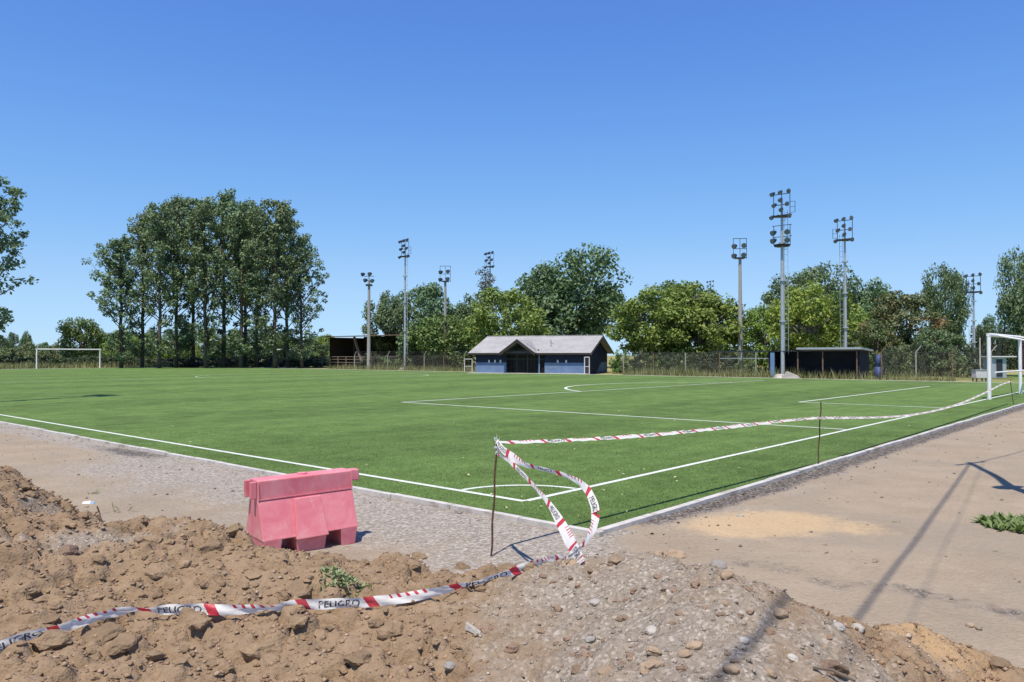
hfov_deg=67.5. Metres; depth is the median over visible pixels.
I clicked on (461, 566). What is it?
soil clod
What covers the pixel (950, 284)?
broadleaf tree
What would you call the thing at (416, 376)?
pitch marking
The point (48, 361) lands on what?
bush
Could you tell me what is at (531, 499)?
pitch line marking
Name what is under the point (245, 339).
poplar tree
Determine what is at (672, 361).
bush
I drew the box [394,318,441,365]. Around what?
willow tree
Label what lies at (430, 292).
broadleaf tree
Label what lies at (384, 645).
soil clod
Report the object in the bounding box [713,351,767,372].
pipe railing
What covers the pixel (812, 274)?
broadleaf tree
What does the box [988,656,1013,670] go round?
rock
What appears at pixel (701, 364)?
chain link fence
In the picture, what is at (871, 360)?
bush
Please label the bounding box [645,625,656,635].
stone
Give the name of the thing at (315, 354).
bush
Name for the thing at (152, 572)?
soil clod
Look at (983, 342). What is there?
bush
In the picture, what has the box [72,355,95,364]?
bush
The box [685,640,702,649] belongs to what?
stone
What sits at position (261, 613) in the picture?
soil clod
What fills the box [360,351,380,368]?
bush
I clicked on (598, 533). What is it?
kerb
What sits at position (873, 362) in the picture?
bush
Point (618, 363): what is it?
bush
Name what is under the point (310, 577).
soil clod
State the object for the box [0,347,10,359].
bush
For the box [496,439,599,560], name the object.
warning tape
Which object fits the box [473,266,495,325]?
broadleaf tree
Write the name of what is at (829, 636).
soil clod
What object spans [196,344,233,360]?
broadleaf tree
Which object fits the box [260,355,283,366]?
bush
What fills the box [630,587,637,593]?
soil clod
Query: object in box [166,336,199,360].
broadleaf tree
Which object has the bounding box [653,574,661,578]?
soil clod
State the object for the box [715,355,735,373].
bush
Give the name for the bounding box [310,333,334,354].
broadleaf tree
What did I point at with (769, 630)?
soil clod
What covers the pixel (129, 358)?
bush
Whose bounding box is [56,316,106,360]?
broadleaf tree
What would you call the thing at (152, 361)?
bush
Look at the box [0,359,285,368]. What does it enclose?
dry grass
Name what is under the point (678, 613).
soil clod
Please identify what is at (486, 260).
floodlight mast
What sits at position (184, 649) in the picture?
soil clod
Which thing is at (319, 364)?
bush
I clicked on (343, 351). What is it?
spectator stand
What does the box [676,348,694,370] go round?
bush
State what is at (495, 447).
tape knot
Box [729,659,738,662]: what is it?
soil clod
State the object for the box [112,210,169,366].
poplar tree
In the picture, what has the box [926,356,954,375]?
bush
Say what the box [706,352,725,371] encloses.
bush
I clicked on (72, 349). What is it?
football goal
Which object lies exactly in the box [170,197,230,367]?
poplar tree
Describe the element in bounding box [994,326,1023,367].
bush
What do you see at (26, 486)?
soil clod
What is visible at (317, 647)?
soil clod
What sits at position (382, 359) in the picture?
bush
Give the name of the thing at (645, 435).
warning tape
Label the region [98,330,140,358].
broadleaf tree
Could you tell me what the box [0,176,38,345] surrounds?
poplar tree
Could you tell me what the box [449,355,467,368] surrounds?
bush
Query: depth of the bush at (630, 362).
72.64 m
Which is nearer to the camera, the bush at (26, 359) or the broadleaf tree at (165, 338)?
the bush at (26, 359)
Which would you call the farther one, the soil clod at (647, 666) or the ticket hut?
the ticket hut
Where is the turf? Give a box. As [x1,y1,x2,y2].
[0,367,1023,528]
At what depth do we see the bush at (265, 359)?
108.23 m
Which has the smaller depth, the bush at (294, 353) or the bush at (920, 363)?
the bush at (920, 363)
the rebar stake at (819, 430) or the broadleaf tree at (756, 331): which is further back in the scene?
the broadleaf tree at (756, 331)
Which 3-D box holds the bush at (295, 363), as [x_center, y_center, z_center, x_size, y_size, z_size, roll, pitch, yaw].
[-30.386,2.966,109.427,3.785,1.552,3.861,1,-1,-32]
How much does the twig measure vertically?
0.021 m
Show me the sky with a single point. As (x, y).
(661, 133)
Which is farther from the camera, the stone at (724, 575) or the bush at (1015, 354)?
the bush at (1015, 354)
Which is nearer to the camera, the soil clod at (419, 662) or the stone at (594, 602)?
the soil clod at (419, 662)
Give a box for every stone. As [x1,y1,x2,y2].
[443,661,455,671]
[584,636,595,642]
[589,598,600,605]
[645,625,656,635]
[677,649,692,657]
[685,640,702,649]
[709,559,727,569]
[719,571,733,579]
[721,600,728,605]
[722,663,739,674]
[738,637,749,644]
[765,667,776,677]
[773,607,788,618]
[786,653,797,661]
[834,622,845,631]
[851,623,865,632]
[965,623,974,627]
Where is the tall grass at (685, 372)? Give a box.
[327,363,961,380]
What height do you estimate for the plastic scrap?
0.035 m
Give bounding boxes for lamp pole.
[361,272,373,366]
[438,266,450,363]
[731,238,746,370]
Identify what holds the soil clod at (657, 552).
on the ground at (914, 574)
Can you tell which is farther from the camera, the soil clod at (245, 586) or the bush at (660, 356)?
the bush at (660, 356)
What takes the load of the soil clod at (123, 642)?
on the dirt mound
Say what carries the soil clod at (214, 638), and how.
on the dirt mound
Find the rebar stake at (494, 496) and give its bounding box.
[490,444,496,556]
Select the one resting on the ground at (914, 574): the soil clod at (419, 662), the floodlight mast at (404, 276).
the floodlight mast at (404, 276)
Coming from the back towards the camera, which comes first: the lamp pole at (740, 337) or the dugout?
the lamp pole at (740, 337)
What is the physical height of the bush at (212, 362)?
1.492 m
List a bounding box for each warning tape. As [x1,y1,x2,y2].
[0,554,562,651]
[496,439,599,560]
[497,453,584,564]
[500,381,1010,443]
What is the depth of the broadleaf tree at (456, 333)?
88.36 m
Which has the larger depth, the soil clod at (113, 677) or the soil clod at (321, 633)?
the soil clod at (321, 633)
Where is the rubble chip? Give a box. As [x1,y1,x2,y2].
[465,622,481,636]
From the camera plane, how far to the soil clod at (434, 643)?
3.49 m
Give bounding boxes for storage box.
[971,370,986,380]
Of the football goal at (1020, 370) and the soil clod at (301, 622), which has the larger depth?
the football goal at (1020, 370)
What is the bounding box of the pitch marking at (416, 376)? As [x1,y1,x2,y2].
[3,367,945,384]
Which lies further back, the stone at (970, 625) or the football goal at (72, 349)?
the football goal at (72, 349)
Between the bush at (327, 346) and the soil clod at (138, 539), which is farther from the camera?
the bush at (327, 346)
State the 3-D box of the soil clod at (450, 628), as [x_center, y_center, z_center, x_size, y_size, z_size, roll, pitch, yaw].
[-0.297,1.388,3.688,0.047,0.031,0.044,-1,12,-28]
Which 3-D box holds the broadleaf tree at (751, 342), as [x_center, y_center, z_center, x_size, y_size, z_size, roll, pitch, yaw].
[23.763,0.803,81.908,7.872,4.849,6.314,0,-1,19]
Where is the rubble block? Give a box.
[782,371,799,377]
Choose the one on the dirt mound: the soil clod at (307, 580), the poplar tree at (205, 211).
the soil clod at (307, 580)
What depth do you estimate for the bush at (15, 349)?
148.71 m
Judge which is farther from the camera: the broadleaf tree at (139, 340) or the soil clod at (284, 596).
the broadleaf tree at (139, 340)
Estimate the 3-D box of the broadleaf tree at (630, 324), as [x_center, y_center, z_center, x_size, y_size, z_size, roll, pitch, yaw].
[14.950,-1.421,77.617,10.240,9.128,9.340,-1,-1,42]
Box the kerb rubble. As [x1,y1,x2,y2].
[628,408,1023,534]
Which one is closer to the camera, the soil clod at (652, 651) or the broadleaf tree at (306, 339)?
the soil clod at (652, 651)
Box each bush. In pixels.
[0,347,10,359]
[0,353,20,364]
[5,346,33,362]
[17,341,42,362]
[20,356,41,364]
[24,344,48,360]
[30,355,56,362]
[38,342,62,362]
[39,358,62,363]
[47,357,76,365]
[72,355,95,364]
[92,354,115,365]
[116,356,139,364]
[126,357,150,364]
[144,358,156,366]
[153,357,171,365]
[166,358,185,366]
[172,357,201,366]
[185,356,203,366]
[200,357,221,366]
[212,357,237,366]
[226,355,247,366]
[237,357,255,366]
[251,355,272,366]
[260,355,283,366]
[277,357,299,366]
[279,345,305,363]
[291,356,311,366]
[299,345,319,361]
[303,354,327,366]
[307,340,329,362]
[309,358,329,366]
[317,344,329,362]
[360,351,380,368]
[372,355,391,366]
[391,361,411,367]
[401,353,417,366]
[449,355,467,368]
[456,359,475,368]
[609,349,630,372]
[622,358,637,371]
[631,349,654,372]
[645,355,662,372]
[651,351,672,371]
[663,352,684,371]
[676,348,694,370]
[683,352,706,371]
[696,352,715,371]
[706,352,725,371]
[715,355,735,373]
[735,356,754,372]
[746,353,767,372]
[869,351,891,374]
[869,353,880,375]
[882,342,905,376]
[887,342,914,375]
[897,344,924,375]
[908,343,933,374]
[917,351,943,375]
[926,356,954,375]
[942,353,973,376]
[956,342,980,376]
[963,325,986,368]
[977,332,997,365]
[992,338,1016,368]
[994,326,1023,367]
[1010,344,1023,368]
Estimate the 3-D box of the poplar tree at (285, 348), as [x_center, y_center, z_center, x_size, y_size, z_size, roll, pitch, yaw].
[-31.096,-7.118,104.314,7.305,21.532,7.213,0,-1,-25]
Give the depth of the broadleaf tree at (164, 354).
154.72 m
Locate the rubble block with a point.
(787, 374)
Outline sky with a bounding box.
[0,0,1023,355]
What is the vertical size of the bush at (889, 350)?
2.757 m
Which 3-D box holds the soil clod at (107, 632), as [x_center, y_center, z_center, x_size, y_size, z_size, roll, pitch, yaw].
[-1.887,1.366,3.551,0.185,0.083,0.171,-11,10,-11]
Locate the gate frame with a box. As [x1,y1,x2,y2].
[584,357,589,373]
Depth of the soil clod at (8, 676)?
3.04 m
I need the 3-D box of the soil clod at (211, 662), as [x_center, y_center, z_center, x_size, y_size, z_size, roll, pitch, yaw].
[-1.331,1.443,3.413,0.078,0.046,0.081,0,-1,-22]
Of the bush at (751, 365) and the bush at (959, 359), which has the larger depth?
the bush at (751, 365)
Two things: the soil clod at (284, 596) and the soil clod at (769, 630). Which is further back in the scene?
the soil clod at (284, 596)
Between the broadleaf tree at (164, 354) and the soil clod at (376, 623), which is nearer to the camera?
the soil clod at (376, 623)
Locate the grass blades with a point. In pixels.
(639, 496)
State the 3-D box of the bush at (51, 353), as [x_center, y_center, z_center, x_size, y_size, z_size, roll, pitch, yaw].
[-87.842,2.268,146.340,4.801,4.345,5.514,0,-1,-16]
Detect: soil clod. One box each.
[4,674,13,679]
[13,650,21,653]
[16,640,26,646]
[17,623,35,630]
[19,482,31,490]
[22,667,33,673]
[25,491,38,497]
[28,587,40,594]
[29,629,71,650]
[31,664,38,668]
[33,596,47,602]
[39,614,60,623]
[46,601,62,609]
[48,497,60,504]
[61,544,77,554]
[67,590,76,594]
[70,523,76,527]
[76,511,92,520]
[81,622,126,645]
[87,649,96,655]
[90,555,105,564]
[92,592,105,599]
[97,617,114,622]
[108,632,141,655]
[108,675,118,680]
[114,557,122,562]
[133,537,143,542]
[138,593,147,597]
[142,534,163,543]
[144,565,171,579]
[145,650,166,661]
[149,557,159,562]
[151,593,162,598]
[155,601,165,605]
[164,539,174,543]
[171,657,187,664]
[177,645,189,653]
[178,560,191,568]
[188,617,211,630]
[196,540,223,553]
[199,581,210,588]
[202,641,212,649]
[202,642,215,649]
[205,657,219,667]
[208,635,220,642]
[215,658,225,663]
[225,523,244,536]
[225,667,234,674]
[225,673,237,681]
[239,643,264,661]
[241,583,249,588]
[245,572,261,579]
[259,610,266,615]
[260,654,280,667]
[268,614,278,621]
[274,591,291,600]
[286,579,311,598]
[286,622,292,628]
[289,609,297,614]
[292,615,308,628]
[295,604,305,612]
[302,578,311,582]
[305,575,313,579]
[312,645,321,650]
[314,629,329,638]
[321,626,334,631]
[338,665,348,673]
[343,650,371,666]
[360,559,368,563]
[368,618,383,627]
[375,642,390,649]
[377,621,402,640]
[383,607,388,612]
[411,551,426,559]
[412,564,420,568]
[414,616,426,624]
[417,660,424,665]
[431,640,440,645]
[447,626,453,631]
[454,562,470,569]
[474,586,486,591]
[480,626,489,633]
[497,563,516,570]
[504,643,519,652]
[521,562,537,571]
[539,573,546,578]
[553,605,561,611]
[570,664,580,673]
[585,651,592,656]
[597,665,613,674]
[608,555,621,563]
[626,652,632,656]
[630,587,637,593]
[639,657,664,674]
[646,646,661,655]
[653,550,663,556]
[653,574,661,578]
[665,548,687,558]
[675,611,682,615]
[676,665,687,670]
[690,581,699,588]
[716,612,725,616]
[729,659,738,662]
[746,610,754,614]
[764,626,776,635]
[819,659,849,677]
[826,634,832,639]
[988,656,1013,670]
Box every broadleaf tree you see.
[0,335,10,351]
[7,332,20,351]
[18,330,32,351]
[37,342,51,353]
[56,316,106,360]
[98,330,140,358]
[105,332,138,361]
[131,332,162,359]
[148,340,173,358]
[161,328,188,360]
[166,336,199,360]
[195,326,221,357]
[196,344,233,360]
[216,334,238,358]
[238,331,272,358]
[262,332,284,360]
[292,335,315,353]
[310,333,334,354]
[360,290,412,360]
[395,282,460,334]
[402,314,477,368]
[452,293,481,363]
[464,286,552,346]
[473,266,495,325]
[509,283,563,334]
[515,242,631,335]
[601,283,702,363]
[641,279,725,362]
[648,280,748,365]
[708,328,767,364]
[742,304,790,372]
[760,261,867,340]
[763,280,859,350]
[830,308,883,348]
[832,276,902,346]
[847,317,905,364]
[866,290,953,359]
[909,326,970,375]
[920,261,972,347]
[976,313,1003,351]
[992,245,1023,360]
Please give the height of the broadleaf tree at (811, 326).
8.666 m
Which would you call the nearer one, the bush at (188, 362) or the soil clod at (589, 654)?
the soil clod at (589, 654)
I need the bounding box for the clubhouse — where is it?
[468,335,613,373]
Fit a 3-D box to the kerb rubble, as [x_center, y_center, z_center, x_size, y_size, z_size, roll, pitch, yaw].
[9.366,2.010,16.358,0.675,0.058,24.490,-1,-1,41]
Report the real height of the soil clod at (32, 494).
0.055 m
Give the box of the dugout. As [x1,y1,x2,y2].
[766,347,873,378]
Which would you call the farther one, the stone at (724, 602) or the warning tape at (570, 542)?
the warning tape at (570, 542)
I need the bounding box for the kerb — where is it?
[0,367,1023,537]
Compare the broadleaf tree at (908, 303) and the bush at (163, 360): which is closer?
the broadleaf tree at (908, 303)
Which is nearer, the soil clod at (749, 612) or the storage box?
the soil clod at (749, 612)
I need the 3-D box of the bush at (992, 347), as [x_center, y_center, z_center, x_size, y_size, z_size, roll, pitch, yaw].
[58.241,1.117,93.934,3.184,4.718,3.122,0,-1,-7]
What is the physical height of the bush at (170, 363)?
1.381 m
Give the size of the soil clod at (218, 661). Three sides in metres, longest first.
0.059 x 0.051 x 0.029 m
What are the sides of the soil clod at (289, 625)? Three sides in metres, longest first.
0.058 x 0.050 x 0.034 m
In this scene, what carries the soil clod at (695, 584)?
on the dirt mound
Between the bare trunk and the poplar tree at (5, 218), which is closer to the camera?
the bare trunk
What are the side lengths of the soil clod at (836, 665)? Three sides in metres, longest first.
0.118 x 0.110 x 0.064 m
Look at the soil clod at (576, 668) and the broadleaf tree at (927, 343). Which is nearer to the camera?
the soil clod at (576, 668)
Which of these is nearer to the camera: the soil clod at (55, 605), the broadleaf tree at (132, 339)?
the soil clod at (55, 605)
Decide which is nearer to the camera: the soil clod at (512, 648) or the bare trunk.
the soil clod at (512, 648)
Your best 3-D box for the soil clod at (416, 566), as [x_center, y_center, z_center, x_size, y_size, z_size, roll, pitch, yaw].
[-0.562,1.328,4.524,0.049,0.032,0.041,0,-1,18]
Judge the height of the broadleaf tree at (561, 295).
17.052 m
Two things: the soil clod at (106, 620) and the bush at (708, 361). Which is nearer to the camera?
the soil clod at (106, 620)
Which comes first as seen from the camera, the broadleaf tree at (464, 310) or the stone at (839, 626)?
the stone at (839, 626)
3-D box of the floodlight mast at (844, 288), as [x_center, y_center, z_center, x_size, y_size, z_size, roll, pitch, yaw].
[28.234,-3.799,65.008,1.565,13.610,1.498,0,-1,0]
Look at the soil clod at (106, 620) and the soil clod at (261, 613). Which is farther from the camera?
the soil clod at (261, 613)
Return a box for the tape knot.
[494,437,499,454]
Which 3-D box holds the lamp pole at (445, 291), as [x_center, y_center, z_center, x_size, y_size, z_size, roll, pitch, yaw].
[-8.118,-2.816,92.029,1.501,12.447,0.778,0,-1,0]
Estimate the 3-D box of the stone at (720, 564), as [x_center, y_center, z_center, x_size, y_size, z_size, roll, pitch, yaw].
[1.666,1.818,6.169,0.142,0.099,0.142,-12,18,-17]
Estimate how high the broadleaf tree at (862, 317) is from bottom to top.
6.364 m
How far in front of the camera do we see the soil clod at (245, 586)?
4.11 m
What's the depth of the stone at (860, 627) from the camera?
3.54 m
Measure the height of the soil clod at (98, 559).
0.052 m
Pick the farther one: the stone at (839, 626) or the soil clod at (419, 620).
the soil clod at (419, 620)
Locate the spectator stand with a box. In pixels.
[313,327,440,367]
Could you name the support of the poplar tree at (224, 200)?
on the ground at (914, 574)
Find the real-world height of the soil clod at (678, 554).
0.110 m
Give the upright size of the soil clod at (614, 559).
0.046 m
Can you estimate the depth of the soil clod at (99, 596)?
3.93 m
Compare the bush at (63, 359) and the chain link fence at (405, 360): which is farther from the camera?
the bush at (63, 359)
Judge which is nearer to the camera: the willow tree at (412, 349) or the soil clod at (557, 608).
the soil clod at (557, 608)
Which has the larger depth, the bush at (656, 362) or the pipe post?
the bush at (656, 362)
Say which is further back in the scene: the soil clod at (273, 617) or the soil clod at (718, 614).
the soil clod at (273, 617)
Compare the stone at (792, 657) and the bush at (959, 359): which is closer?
the stone at (792, 657)
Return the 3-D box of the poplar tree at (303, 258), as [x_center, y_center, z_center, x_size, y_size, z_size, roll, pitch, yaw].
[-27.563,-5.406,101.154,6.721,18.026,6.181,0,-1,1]
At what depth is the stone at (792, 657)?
2.92 m
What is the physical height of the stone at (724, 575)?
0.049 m
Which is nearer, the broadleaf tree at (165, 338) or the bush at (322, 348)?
the bush at (322, 348)
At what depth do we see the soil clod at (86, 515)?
4.94 m
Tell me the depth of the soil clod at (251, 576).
4.23 m
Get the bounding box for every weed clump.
[318,564,369,597]
[970,511,1023,532]
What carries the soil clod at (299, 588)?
on the dirt mound
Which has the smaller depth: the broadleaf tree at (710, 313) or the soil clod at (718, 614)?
the soil clod at (718, 614)
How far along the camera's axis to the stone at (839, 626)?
3.24 m
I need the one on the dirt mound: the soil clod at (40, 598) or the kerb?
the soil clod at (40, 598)
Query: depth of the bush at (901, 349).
60.51 m
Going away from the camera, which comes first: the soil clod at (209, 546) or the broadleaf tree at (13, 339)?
the soil clod at (209, 546)
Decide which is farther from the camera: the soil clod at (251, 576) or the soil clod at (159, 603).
the soil clod at (251, 576)
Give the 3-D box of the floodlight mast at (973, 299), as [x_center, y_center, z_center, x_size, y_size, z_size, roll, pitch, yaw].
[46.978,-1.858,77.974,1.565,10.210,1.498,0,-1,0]
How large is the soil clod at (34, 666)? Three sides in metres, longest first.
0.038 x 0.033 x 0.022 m
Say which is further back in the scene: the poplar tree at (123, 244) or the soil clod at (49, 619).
the poplar tree at (123, 244)
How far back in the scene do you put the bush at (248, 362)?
105.87 m
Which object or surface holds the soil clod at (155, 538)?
on the dirt mound
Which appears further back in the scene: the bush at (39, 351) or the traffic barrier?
the bush at (39, 351)
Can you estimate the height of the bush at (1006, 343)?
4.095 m
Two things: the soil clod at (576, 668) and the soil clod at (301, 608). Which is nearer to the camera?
the soil clod at (576, 668)
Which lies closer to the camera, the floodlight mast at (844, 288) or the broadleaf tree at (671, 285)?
the floodlight mast at (844, 288)
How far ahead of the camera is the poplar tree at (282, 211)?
98.42 m
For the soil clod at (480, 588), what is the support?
on the dirt mound
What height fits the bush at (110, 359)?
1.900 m
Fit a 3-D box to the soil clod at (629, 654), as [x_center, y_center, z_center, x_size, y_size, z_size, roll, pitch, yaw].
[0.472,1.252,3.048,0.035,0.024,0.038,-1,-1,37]
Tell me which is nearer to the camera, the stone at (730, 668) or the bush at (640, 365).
the stone at (730, 668)
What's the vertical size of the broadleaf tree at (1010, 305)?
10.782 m
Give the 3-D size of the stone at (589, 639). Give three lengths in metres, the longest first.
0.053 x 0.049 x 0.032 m
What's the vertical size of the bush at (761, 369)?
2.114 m
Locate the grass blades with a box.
[70,422,919,527]
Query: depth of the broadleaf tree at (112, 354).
121.94 m
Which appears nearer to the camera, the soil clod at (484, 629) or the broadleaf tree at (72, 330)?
the soil clod at (484, 629)
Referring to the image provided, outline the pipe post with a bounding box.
[979,338,980,369]
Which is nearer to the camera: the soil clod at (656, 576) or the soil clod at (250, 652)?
the soil clod at (250, 652)
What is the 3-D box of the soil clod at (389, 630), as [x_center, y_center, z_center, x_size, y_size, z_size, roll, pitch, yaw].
[-0.573,1.400,3.702,0.120,0.076,0.155,0,-1,23]
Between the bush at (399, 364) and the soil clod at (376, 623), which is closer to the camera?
the soil clod at (376, 623)
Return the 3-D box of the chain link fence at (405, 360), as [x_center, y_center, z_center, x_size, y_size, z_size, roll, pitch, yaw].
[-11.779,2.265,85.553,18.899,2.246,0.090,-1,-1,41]
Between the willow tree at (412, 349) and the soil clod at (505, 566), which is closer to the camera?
the soil clod at (505, 566)
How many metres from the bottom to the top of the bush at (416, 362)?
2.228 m
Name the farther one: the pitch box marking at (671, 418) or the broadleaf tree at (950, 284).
the broadleaf tree at (950, 284)
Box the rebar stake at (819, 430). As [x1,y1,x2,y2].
[817,402,821,463]
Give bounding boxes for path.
[47,367,1004,382]
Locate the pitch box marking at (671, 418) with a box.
[407,380,936,429]
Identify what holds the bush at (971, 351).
on the ground at (914, 574)
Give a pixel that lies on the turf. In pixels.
(172, 399)
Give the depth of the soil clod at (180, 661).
3.28 m
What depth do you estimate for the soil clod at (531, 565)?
4.19 m
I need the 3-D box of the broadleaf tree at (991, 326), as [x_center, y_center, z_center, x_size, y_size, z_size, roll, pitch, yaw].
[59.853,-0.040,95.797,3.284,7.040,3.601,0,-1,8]
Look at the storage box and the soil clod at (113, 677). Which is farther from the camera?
the storage box
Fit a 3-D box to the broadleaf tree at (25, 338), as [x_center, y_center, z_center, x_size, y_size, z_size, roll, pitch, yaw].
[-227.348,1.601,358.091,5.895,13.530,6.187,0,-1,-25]
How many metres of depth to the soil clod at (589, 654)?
3.13 m
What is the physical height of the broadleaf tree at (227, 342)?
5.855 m
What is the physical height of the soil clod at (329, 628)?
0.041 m
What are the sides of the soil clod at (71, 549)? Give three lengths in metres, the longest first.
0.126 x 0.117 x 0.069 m
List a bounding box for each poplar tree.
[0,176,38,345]
[81,234,152,367]
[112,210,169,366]
[125,199,189,367]
[142,193,212,367]
[163,196,219,366]
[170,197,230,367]
[190,188,258,367]
[205,197,273,367]
[216,212,270,364]
[224,208,284,367]
[241,198,309,367]
[258,216,307,367]
[276,233,329,367]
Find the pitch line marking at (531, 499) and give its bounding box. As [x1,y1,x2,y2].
[0,392,1017,501]
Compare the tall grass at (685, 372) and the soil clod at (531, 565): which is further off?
the tall grass at (685, 372)
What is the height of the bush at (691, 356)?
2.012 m
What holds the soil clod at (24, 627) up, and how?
on the dirt mound
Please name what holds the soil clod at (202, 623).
on the dirt mound
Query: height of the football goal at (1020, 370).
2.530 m
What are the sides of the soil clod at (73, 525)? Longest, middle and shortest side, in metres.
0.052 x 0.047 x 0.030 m
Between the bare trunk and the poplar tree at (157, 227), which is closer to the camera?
the bare trunk
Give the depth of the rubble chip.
3.62 m
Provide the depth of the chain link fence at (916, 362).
50.69 m
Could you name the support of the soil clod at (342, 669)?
on the dirt mound
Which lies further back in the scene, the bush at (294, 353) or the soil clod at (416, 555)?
the bush at (294, 353)
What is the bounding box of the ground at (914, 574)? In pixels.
[0,356,1023,667]
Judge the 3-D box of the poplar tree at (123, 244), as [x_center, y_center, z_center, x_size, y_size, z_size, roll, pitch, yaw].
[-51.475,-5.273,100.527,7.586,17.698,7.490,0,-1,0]
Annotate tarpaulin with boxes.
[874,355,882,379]
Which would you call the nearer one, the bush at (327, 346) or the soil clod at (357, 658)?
the soil clod at (357, 658)
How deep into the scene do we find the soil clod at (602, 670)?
2.94 m
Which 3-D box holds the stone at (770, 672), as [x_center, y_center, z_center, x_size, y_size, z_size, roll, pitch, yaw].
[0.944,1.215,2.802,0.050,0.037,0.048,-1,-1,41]
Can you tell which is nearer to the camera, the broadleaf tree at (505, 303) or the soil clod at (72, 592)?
the soil clod at (72, 592)
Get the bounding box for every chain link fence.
[354,351,466,370]
[623,353,756,375]
[881,345,996,381]
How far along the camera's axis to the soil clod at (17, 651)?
3.27 m
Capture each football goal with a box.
[36,349,100,368]
[986,333,1023,399]
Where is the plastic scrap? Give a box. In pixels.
[82,501,94,503]
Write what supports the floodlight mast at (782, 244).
on the ground at (914, 574)
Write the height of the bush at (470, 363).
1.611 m
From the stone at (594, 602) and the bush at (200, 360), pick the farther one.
the bush at (200, 360)
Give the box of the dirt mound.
[0,466,1023,681]
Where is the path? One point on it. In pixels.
(604, 374)
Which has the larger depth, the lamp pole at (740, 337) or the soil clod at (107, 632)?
the lamp pole at (740, 337)
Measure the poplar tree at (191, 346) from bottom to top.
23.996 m
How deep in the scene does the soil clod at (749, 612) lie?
3.20 m
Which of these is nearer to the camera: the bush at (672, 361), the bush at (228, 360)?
the bush at (672, 361)
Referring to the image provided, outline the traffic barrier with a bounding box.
[244,468,358,551]
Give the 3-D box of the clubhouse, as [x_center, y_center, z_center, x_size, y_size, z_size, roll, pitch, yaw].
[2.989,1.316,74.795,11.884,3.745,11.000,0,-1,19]
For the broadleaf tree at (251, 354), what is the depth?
144.20 m
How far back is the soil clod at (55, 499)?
4.89 m
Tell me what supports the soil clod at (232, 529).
on the dirt mound
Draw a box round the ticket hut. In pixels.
[980,356,1016,377]
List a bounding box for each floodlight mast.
[398,238,409,369]
[484,251,493,316]
[769,188,794,377]
[832,216,853,346]
[962,272,982,369]
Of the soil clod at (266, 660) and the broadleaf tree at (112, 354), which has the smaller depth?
the soil clod at (266, 660)
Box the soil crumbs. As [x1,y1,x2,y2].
[0,465,1023,681]
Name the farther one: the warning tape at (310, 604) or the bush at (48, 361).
the bush at (48, 361)
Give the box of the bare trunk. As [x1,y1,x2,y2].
[996,323,1005,355]
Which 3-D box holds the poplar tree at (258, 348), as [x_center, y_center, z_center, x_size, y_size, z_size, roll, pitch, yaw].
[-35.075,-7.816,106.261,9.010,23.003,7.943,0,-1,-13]
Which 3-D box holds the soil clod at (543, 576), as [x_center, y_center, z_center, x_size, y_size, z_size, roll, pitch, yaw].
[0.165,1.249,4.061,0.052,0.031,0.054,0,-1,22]
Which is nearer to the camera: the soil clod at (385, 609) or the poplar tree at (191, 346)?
the soil clod at (385, 609)
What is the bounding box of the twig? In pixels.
[813,666,855,681]
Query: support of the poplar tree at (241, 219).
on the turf
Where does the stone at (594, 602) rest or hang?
on the dirt mound
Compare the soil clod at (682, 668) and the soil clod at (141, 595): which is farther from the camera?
the soil clod at (141, 595)
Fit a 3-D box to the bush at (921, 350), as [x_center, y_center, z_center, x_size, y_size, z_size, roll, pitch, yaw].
[33.592,1.527,63.213,2.100,2.731,2.142,-1,-1,34]
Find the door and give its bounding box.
[996,359,1002,376]
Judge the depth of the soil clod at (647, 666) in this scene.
2.85 m
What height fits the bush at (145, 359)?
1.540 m
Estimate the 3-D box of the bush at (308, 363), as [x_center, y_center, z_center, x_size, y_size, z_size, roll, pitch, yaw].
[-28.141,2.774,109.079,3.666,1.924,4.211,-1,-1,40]
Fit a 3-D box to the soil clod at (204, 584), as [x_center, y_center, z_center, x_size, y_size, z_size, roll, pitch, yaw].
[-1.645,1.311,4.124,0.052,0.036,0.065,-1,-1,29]
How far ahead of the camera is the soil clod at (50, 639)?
3.39 m
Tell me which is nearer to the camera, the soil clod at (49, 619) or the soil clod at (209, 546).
the soil clod at (49, 619)
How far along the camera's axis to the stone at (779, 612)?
3.22 m
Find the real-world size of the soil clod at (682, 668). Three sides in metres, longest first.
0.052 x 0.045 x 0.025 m
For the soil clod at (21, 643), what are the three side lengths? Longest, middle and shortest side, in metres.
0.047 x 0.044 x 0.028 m
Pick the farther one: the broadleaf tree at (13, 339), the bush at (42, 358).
the broadleaf tree at (13, 339)
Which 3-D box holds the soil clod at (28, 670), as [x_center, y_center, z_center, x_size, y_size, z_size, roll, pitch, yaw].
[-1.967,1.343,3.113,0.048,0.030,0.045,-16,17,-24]
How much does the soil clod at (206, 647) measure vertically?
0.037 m
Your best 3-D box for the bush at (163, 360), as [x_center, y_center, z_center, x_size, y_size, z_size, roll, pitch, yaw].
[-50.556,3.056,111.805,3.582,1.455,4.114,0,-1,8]
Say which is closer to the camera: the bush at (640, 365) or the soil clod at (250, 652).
the soil clod at (250, 652)
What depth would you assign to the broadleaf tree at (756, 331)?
73.57 m
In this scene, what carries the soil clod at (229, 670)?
on the dirt mound
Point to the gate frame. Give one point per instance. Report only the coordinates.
(585, 369)
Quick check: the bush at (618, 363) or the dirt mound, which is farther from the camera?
the bush at (618, 363)

